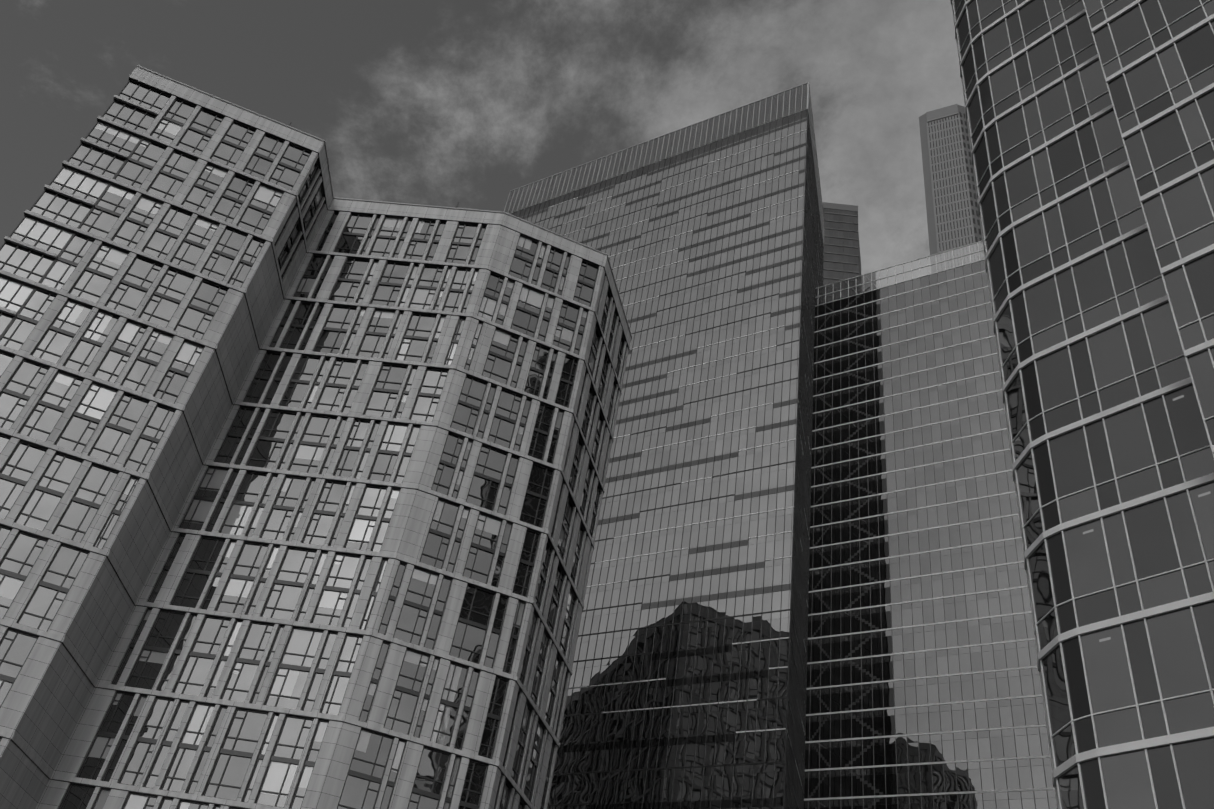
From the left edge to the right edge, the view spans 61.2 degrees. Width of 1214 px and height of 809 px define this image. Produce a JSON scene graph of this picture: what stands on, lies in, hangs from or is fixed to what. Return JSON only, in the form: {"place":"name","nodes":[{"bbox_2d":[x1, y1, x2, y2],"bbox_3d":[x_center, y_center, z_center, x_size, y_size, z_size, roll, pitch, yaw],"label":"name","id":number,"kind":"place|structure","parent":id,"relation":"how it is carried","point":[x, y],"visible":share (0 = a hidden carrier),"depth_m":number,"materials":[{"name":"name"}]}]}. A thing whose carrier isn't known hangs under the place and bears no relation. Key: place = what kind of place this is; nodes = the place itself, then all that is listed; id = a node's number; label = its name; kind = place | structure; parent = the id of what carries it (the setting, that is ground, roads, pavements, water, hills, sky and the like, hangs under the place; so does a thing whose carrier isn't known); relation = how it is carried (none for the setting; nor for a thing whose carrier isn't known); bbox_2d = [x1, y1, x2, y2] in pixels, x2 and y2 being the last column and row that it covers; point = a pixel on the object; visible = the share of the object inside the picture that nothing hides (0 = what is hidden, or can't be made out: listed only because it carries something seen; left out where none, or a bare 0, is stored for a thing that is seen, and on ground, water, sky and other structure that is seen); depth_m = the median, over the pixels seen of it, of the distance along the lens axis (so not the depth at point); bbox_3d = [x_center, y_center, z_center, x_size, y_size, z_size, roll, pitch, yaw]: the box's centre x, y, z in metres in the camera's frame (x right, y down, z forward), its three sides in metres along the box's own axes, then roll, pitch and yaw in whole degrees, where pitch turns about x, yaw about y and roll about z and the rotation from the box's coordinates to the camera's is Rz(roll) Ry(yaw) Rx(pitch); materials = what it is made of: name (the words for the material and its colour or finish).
{"place":"outdoors","nodes":[
{"label":"outdoors","id":0,"kind":"place"},
{"bbox_2d":[0,65,632,808],"bbox_3d":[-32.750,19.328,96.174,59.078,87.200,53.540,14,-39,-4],"label":"residential tower","id":1,"kind":"structure","parent":0,"point":[302,477],"depth_m":82.51,"materials":[{"name":"grey concrete"}]},
{"bbox_2d":[0,0,964,274],"label":"sky","id":2,"kind":"structure","parent":0,"point":[446,103],"materials":[{"name":"grey"}]},
{"bbox_2d":[822,202,860,285],"bbox_3d":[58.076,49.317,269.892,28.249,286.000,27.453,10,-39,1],"label":"tower","id":3,"kind":"structure","parent":0,"point":[842,259],"depth_m":337.43,"materials":[{"name":"grey glass"}]},
{"bbox_2d":[919,104,982,254],"bbox_3d":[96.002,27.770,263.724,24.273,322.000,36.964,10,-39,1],"label":"tower","id":4,"kind":"structure","parent":0,"point":[953,220],"depth_m":324.20,"materials":[{"name":"grey"}]},
{"label":"ground","id":5,"kind":"structure","parent":0,"visible":0},
{"bbox_2d":[504,82,823,808],"bbox_3d":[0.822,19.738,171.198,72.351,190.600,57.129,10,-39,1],"label":"glass tower","id":6,"kind":"structure","parent":5,"relation":"on","point":[687,689],"depth_m":154.84,"materials":[{"name":"grey glass"}]},
{"bbox_2d":[803,241,1056,808],"bbox_3d":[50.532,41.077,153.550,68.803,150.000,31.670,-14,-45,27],"label":"glass block","id":7,"kind":"structure","parent":5,"relation":"on","point":[924,690],"depth_m":150.13,"materials":[{"name":"grey glass"}]},
{"bbox_2d":[950,0,1213,808],"bbox_3d":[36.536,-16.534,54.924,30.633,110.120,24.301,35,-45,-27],"label":"tower","id":8,"kind":"structure","parent":5,"relation":"on","point":[1090,124],"depth_m":36.69,"materials":[{"name":"grey glass"}]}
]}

